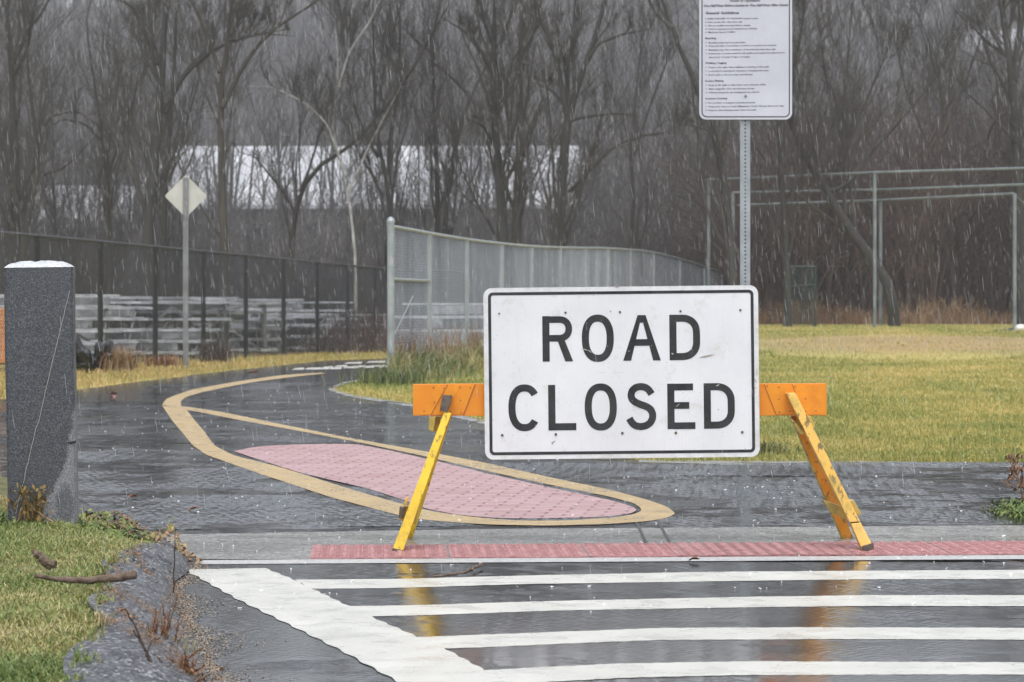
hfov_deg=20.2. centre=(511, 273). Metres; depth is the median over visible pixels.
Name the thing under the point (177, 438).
puddle
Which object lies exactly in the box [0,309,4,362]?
orange netting
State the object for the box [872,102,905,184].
slender tree
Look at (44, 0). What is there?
sky
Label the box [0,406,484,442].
puddle
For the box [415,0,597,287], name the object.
bare tree
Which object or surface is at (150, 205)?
bare tree
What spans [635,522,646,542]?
joint groove
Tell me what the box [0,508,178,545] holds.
weeds
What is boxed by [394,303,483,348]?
bleacher
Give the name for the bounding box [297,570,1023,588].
crosswalk stripe
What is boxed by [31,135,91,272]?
slender tree
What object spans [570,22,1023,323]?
brush thicket
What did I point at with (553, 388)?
road barricade
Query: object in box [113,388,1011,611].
rain splashes
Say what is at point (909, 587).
puddle
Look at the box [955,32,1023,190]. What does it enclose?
slender tree
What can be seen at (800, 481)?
puddle
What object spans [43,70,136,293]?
slender tree
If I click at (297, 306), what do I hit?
bleacher
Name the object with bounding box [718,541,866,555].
tactile plate
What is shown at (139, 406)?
puddle
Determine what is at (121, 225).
slender tree
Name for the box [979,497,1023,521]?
corner weeds
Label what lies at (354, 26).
pale tree
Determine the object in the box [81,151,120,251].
slender tree
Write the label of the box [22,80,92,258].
slender tree
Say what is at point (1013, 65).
bare tree
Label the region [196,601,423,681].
puddle
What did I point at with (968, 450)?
field grass
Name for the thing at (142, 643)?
dried plant
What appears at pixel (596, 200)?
slender tree
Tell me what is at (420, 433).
puddle
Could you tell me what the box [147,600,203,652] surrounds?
weed tuft
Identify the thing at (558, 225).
bare tree
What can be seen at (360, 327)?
bleacher
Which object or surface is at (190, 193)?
diamond sign
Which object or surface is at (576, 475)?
puddle
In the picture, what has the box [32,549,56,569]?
bark chunk
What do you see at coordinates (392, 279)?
galvanised chain fence
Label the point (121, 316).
bleacher
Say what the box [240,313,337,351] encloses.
bleacher
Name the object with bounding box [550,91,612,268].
slender tree
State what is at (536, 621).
puddle
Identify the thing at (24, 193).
slender tree
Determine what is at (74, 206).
shed building
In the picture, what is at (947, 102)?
slender tree
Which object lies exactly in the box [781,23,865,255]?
slender tree
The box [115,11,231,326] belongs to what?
slender tree
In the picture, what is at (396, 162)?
slender tree
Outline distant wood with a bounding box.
[0,0,1023,296]
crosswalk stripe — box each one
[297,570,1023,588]
[351,595,1023,615]
[419,627,1023,647]
[485,661,1023,681]
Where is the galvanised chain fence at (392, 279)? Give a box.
[387,217,722,367]
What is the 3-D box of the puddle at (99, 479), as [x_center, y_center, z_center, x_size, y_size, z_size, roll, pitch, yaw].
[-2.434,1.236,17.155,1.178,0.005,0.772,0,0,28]
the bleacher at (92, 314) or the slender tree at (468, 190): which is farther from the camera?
the slender tree at (468, 190)
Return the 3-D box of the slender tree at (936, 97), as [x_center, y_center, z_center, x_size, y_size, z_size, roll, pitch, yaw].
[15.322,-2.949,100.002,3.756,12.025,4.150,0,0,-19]
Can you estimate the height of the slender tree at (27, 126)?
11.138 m
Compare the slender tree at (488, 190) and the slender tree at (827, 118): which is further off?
the slender tree at (488, 190)
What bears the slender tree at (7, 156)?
on the ground at (860, 342)
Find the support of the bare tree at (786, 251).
on the ground at (860, 342)
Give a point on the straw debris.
(149, 606)
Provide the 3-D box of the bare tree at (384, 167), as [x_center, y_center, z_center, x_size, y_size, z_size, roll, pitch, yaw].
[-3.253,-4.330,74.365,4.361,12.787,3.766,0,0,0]
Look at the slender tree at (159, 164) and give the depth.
104.04 m
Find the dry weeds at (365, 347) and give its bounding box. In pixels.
[96,288,460,354]
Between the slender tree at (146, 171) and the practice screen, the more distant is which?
the slender tree at (146, 171)
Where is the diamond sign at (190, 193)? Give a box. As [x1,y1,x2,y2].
[165,176,205,367]
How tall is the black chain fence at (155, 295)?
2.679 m
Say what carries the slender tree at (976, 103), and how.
on the ground at (860, 342)
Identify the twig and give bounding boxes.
[427,563,483,577]
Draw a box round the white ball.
[1015,324,1023,330]
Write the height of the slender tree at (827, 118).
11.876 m
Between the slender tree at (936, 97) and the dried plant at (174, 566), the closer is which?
the dried plant at (174, 566)
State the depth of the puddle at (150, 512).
15.03 m
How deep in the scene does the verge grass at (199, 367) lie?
39.92 m
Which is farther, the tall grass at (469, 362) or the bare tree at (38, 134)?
the bare tree at (38, 134)
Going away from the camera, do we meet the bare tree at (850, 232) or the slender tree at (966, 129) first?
the bare tree at (850, 232)
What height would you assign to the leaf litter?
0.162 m
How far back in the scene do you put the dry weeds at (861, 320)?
73.62 m
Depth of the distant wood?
281.66 m
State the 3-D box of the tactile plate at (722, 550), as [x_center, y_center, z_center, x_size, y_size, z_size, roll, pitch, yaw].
[1.010,1.232,12.889,0.605,0.009,0.600,0,0,-3]
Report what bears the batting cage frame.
on the ground at (860, 342)
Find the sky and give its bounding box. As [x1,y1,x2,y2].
[0,0,216,7]
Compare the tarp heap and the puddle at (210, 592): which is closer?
the puddle at (210, 592)
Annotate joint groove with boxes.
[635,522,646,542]
[657,522,670,542]
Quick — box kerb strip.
[195,555,1023,563]
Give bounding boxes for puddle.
[0,399,337,418]
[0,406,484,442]
[0,434,484,442]
[0,447,406,466]
[78,451,686,509]
[78,477,172,482]
[78,494,451,529]
[140,382,343,397]
[196,564,398,644]
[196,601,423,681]
[199,571,940,633]
[206,430,484,436]
[209,564,989,573]
[266,404,440,423]
[279,514,682,526]
[353,461,1023,475]
[375,401,403,405]
[439,465,1023,504]
[441,472,647,493]
[448,447,632,459]
[454,475,1006,512]
[457,612,1023,681]
[638,506,1008,527]
[642,564,1023,596]
[791,472,1023,497]
[827,511,1023,524]
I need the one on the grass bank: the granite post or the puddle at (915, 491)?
the granite post
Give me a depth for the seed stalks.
37.85 m
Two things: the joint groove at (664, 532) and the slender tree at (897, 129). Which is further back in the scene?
the slender tree at (897, 129)
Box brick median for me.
[235,444,635,517]
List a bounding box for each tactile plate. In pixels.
[310,544,448,558]
[447,543,588,557]
[580,542,727,556]
[667,542,814,555]
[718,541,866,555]
[797,541,952,555]
[928,540,1023,554]
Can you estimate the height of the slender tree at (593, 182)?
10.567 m
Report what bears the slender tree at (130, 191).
on the ground at (860, 342)
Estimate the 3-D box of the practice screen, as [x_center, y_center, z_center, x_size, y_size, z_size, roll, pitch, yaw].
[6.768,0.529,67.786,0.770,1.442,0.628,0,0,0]
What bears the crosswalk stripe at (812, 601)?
on the road
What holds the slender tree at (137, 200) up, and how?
on the ground at (860, 342)
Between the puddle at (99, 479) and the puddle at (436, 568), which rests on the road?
the puddle at (436, 568)
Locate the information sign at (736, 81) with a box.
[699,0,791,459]
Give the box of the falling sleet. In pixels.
[0,0,1023,582]
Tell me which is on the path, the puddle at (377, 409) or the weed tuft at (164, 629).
the puddle at (377, 409)
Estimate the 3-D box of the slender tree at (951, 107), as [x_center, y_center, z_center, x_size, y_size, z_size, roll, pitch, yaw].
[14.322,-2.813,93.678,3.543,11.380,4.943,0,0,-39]
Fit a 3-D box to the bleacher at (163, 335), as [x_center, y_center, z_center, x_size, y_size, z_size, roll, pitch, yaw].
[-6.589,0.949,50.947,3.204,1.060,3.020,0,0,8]
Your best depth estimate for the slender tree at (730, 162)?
100.48 m
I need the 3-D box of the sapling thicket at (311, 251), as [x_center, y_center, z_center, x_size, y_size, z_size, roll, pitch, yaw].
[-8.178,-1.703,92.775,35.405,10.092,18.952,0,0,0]
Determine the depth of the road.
10.93 m
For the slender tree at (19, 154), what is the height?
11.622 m
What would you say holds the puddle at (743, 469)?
on the path
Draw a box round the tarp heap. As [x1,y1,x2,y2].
[76,334,113,372]
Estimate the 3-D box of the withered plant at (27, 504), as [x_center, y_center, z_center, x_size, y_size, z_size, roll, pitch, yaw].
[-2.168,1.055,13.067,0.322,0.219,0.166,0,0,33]
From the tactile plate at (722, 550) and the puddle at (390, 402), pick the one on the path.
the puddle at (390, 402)
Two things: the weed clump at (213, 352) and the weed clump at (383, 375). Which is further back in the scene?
the weed clump at (213, 352)
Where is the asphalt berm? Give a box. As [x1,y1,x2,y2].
[63,537,203,681]
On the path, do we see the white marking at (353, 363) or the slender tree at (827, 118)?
the white marking at (353, 363)
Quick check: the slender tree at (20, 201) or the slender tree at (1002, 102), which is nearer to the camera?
the slender tree at (1002, 102)
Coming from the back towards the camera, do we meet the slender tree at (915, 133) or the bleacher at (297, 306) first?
the slender tree at (915, 133)
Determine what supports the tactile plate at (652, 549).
on the concrete apron
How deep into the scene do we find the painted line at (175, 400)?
31.30 m
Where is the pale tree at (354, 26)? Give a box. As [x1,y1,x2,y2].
[248,0,411,320]
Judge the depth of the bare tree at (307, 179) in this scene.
76.05 m
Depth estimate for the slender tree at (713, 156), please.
125.95 m
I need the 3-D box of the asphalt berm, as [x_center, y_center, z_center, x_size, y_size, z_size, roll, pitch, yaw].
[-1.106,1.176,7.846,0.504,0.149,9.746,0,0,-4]
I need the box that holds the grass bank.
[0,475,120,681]
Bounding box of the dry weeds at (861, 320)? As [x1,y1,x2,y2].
[758,291,1016,323]
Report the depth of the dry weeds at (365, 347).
57.77 m
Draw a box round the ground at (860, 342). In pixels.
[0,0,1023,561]
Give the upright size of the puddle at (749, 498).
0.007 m
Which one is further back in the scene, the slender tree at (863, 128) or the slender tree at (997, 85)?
the slender tree at (863, 128)
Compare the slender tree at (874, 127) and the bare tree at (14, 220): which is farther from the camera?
the slender tree at (874, 127)
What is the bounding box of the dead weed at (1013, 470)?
[1001,452,1023,500]
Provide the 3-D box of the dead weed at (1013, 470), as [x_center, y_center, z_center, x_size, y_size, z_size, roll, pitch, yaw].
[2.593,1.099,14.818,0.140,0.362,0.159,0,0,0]
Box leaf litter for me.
[81,510,202,642]
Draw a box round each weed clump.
[138,352,195,368]
[190,335,236,363]
[314,363,446,385]
[759,439,800,454]
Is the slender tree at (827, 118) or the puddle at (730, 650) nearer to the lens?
the puddle at (730, 650)
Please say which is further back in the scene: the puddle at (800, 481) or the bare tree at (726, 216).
the bare tree at (726, 216)
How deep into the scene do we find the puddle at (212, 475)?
17.11 m
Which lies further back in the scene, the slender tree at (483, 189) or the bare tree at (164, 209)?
the slender tree at (483, 189)
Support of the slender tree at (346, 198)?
on the ground at (860, 342)
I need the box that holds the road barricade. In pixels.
[392,285,873,550]
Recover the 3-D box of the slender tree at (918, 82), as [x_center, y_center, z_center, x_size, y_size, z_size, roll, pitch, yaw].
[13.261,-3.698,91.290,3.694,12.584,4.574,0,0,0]
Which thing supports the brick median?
on the path
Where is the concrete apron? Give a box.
[161,525,1023,559]
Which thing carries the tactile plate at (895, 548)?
on the concrete apron
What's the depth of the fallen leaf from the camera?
28.98 m
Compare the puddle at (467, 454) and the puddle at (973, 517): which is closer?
the puddle at (973, 517)
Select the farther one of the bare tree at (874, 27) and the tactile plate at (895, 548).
the bare tree at (874, 27)
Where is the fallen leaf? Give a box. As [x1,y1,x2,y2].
[109,392,116,396]
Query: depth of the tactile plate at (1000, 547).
12.96 m
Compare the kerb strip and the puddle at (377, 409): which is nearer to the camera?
the kerb strip
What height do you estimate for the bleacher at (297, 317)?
0.795 m
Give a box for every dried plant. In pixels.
[125,608,165,662]
[173,529,175,593]
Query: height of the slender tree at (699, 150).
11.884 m
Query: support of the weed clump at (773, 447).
on the ground at (860, 342)
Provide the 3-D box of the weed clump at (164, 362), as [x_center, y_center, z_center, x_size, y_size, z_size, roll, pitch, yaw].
[-4.800,1.206,40.344,0.906,0.259,0.660,0,0,-7]
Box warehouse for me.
[124,146,587,309]
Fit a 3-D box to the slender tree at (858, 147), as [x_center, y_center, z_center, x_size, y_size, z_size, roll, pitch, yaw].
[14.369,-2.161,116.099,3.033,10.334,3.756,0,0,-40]
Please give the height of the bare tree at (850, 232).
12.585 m
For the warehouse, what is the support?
on the ground at (860, 342)
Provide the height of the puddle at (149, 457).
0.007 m
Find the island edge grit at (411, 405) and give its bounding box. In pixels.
[328,379,484,424]
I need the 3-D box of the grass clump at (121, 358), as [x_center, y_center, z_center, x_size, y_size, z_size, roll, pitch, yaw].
[-5.149,1.087,37.428,0.796,0.414,0.716,0,0,19]
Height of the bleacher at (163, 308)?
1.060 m
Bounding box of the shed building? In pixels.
[1,185,134,289]
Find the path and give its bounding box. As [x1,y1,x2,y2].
[0,350,1023,561]
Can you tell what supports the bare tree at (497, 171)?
on the ground at (860, 342)
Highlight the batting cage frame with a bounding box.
[706,167,1023,330]
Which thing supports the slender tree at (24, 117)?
on the ground at (860, 342)
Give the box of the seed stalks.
[394,317,483,364]
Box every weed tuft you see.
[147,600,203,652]
[153,646,227,681]
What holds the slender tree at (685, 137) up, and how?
on the ground at (860, 342)
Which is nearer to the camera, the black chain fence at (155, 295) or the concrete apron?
the concrete apron
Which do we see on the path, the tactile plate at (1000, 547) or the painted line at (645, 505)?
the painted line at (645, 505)
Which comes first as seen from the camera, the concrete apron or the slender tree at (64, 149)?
the concrete apron
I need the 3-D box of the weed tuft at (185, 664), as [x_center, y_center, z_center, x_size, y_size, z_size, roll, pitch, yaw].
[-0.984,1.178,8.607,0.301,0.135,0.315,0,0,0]
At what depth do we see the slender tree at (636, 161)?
122.42 m
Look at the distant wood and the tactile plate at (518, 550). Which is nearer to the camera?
the tactile plate at (518, 550)
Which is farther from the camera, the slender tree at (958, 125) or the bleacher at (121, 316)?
the slender tree at (958, 125)
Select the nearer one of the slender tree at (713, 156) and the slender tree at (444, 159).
the slender tree at (444, 159)
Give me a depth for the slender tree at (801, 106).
102.17 m
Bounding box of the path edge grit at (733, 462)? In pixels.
[639,459,1021,466]
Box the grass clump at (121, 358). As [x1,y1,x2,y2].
[90,343,146,372]
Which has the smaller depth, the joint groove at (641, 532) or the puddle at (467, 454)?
the joint groove at (641, 532)
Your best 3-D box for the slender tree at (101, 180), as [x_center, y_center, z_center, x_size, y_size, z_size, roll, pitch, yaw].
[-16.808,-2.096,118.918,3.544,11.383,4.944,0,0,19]
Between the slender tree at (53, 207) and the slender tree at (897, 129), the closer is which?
the slender tree at (53, 207)
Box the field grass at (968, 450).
[330,323,1023,461]
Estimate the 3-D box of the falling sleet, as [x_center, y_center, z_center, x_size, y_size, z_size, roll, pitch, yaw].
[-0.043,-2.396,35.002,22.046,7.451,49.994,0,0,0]
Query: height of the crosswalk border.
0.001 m
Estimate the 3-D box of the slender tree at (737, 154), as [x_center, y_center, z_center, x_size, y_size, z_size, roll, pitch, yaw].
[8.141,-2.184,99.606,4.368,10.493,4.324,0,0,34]
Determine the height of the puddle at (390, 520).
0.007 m
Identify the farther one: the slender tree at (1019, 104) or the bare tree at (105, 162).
the slender tree at (1019, 104)
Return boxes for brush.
[0,146,1017,338]
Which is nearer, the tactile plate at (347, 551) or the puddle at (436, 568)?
the puddle at (436, 568)
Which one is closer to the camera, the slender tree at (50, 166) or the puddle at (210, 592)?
the puddle at (210, 592)
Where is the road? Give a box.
[169,559,1023,681]
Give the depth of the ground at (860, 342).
51.65 m
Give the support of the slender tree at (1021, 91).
on the ground at (860, 342)
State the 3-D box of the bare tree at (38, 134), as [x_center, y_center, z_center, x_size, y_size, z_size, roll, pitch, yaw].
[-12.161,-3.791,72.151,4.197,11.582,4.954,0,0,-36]
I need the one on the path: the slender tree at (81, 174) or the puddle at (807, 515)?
the puddle at (807, 515)
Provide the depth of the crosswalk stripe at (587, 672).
8.98 m
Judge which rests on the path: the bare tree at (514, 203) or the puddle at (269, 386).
the puddle at (269, 386)
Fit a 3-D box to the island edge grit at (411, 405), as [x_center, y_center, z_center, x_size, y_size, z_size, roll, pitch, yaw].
[-1.032,1.245,27.691,0.961,0.016,14.949,0,0,-8]
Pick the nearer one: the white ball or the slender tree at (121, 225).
the white ball
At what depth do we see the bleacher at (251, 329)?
56.09 m
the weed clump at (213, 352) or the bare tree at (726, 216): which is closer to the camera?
the weed clump at (213, 352)
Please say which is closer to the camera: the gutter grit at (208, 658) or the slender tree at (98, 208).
the gutter grit at (208, 658)
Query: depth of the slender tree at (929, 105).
102.56 m
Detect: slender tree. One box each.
[0,1,76,280]
[0,4,106,265]
[0,16,70,260]
[0,24,81,258]
[0,67,43,230]
[0,118,53,258]
[1,110,39,260]
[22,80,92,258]
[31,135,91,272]
[38,105,112,264]
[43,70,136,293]
[56,92,139,286]
[64,51,169,320]
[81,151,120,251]
[83,123,137,278]
[84,141,178,270]
[103,65,159,291]
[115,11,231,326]
[131,119,178,244]
[135,74,208,280]
[231,143,301,295]
[312,115,380,289]
[322,1,434,336]
[405,43,489,265]
[413,60,503,290]
[427,124,494,272]
[449,86,502,291]
[457,120,515,295]
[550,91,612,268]
[556,99,620,261]
[569,135,619,267]
[597,81,667,258]
[626,51,723,250]
[654,111,715,247]
[656,39,763,282]
[665,104,737,218]
[665,107,739,253]
[680,119,772,209]
[683,119,751,213]
[689,119,787,232]
[764,46,842,201]
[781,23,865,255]
[813,70,870,198]
[832,92,876,207]
[838,77,891,207]
[851,84,902,193]
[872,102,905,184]
[890,93,935,173]
[893,25,989,192]
[905,19,987,185]
[908,0,985,212]
[909,68,965,194]
[911,42,989,206]
[920,49,1002,271]
[942,51,990,190]
[944,85,991,178]
[950,35,1022,246]
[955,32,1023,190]
[963,1,1023,228]
[978,27,1023,222]
[980,68,1023,195]
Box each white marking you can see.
[344,362,361,363]
[366,361,384,362]
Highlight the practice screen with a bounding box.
[782,266,816,326]
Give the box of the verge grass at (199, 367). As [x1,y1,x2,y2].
[0,348,440,398]
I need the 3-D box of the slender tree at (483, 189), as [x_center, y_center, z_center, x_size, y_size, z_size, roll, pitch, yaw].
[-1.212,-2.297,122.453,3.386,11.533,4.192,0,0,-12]
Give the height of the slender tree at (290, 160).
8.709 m
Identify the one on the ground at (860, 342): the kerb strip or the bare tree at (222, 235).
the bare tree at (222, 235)
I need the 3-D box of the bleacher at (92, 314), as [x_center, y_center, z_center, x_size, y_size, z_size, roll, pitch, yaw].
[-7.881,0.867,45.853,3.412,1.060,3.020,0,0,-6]
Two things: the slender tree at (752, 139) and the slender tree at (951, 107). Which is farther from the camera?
the slender tree at (752, 139)
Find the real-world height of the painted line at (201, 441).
0.001 m
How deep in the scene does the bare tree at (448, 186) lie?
76.95 m
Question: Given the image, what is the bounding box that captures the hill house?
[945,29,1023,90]
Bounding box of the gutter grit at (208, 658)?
[82,542,316,681]
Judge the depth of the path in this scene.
20.74 m
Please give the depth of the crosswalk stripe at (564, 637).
9.83 m
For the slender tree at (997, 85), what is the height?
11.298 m
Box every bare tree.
[0,0,100,263]
[0,0,126,265]
[40,0,270,327]
[45,0,301,327]
[47,0,191,326]
[107,0,318,295]
[219,0,469,303]
[314,0,461,239]
[378,0,555,318]
[381,0,552,332]
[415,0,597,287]
[418,0,702,286]
[439,0,615,287]
[556,0,721,286]
[583,0,767,284]
[685,0,873,327]
[721,0,967,326]
[751,0,937,319]
[860,0,1002,304]
[917,0,1023,323]
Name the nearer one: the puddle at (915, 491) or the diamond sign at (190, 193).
the puddle at (915, 491)
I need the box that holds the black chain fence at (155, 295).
[0,231,463,369]
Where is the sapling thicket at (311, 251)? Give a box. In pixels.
[0,67,772,339]
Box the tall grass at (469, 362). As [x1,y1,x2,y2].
[366,338,483,380]
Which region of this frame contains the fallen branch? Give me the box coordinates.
[34,570,136,583]
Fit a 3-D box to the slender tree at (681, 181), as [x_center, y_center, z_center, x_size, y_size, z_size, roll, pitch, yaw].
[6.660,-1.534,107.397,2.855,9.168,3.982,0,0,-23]
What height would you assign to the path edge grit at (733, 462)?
0.001 m
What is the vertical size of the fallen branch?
0.055 m
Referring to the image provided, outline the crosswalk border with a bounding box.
[189,568,506,681]
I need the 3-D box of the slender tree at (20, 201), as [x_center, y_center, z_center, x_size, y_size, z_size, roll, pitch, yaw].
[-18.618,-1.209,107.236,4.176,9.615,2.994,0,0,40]
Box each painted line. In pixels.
[162,373,323,406]
[162,405,674,524]
[165,405,673,512]
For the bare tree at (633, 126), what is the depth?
82.00 m
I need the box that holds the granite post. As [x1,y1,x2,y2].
[4,260,78,524]
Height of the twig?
0.029 m
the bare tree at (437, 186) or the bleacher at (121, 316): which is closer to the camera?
the bleacher at (121, 316)
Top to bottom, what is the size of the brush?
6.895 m
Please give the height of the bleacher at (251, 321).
1.060 m
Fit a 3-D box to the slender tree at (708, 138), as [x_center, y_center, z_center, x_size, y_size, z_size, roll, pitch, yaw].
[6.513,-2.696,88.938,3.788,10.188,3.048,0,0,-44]
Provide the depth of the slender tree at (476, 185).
102.87 m
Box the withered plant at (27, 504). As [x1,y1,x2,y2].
[0,482,57,523]
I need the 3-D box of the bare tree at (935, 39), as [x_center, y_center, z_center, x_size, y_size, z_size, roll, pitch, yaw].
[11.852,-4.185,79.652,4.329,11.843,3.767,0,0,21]
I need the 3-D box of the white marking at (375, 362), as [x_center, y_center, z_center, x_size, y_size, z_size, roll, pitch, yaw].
[-2.191,1.410,46.233,0.286,0.033,2.038,0,0,-2]
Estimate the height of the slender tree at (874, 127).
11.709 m
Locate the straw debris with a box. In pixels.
[93,575,221,681]
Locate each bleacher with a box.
[0,294,124,357]
[0,296,151,356]
[81,297,240,358]
[95,301,239,356]
[128,302,279,354]
[180,299,303,355]
[238,316,338,351]
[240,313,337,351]
[249,302,361,349]
[328,314,386,348]
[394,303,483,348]

